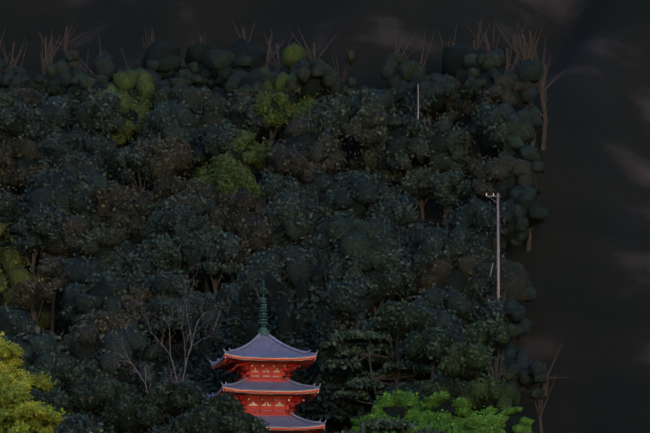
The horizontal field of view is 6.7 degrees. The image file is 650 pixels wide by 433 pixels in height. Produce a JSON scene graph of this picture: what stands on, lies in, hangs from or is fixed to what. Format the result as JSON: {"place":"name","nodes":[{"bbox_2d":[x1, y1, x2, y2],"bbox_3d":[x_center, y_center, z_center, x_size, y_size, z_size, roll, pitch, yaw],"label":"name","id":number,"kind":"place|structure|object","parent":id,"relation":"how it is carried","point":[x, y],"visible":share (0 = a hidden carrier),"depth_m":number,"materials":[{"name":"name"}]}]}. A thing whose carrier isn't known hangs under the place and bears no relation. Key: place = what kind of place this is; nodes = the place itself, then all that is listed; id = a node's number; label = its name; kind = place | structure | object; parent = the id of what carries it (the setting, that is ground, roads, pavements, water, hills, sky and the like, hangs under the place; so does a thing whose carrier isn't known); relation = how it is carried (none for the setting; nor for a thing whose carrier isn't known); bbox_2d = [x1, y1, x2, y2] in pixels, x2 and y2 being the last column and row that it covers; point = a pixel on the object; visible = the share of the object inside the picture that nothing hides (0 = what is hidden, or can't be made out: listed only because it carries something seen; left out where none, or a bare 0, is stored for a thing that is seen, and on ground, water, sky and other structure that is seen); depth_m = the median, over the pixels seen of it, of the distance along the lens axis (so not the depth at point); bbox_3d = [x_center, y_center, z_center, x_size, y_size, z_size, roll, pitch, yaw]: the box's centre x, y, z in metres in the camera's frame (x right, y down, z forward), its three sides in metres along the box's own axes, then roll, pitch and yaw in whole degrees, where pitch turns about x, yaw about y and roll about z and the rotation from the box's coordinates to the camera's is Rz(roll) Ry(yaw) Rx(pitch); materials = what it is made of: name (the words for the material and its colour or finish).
{"place":"outdoors","nodes":[
{"label":"outdoors","id":0,"kind":"place"},
{"bbox_2d":[69,190,232,430],"bbox_3d":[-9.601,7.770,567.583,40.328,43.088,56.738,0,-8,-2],"label":"bare tree","id":1,"kind":"object","parent":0,"point":[201,307],"depth_m":542.76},
{"bbox_2d":[0,0,649,432],"bbox_3d":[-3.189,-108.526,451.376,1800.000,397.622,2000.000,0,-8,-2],"label":"terrain","id":2,"kind":"structure","parent":0,"point":[586,262],"depth_m":610.99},
{"bbox_2d":[207,278,326,432],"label":"pagoda","id":3,"kind":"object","parent":2,"relation":"on","point":[263,361],"visible":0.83,"depth_m":531.30,"materials":[{"name":"paint"}]},
{"bbox_2d":[0,37,548,432],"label":"crown interiors","id":4,"kind":"object","parent":2,"relation":"on","point":[239,63],"visible":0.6,"depth_m":573.93,"materials":[{"name":"green plant"}]},
{"bbox_2d":[0,89,506,432],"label":"young leaves","id":5,"kind":"object","parent":4,"relation":"on","point":[5,405],"visible":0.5,"depth_m":521.26,"materials":[{"name":"green plant"}]},
{"bbox_2d":[0,87,506,432],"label":"forest leaves","id":6,"kind":"object","parent":4,"relation":"on","point":[397,271],"visible":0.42,"depth_m":570.18,"materials":[{"name":"green plant"}]},
{"bbox_2d":[154,271,444,432],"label":"needles","id":7,"kind":"object","parent":4,"relation":"on","point":[346,386],"visible":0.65,"depth_m":545.52,"materials":[{"name":"green plant"}]},
{"bbox_2d":[0,17,567,432],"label":"trunks and limbs","id":8,"kind":"object","parent":2,"relation":"on","point":[541,83],"visible":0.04,"depth_m":597.33,"materials":[{"name":"brown plant"}]},
{"bbox_2d":[0,338,420,432],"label":"twigs","id":9,"kind":"object","parent":8,"relation":"attached to","point":[333,369],"visible":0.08,"depth_m":544.29,"materials":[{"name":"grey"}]},
{"bbox_2d":[417,84,500,302],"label":"utility poles","id":10,"kind":"object","parent":2,"relation":"on","point":[498,262],"visible":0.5,"depth_m":562.12,"materials":[{"name":"metal"}]}
]}

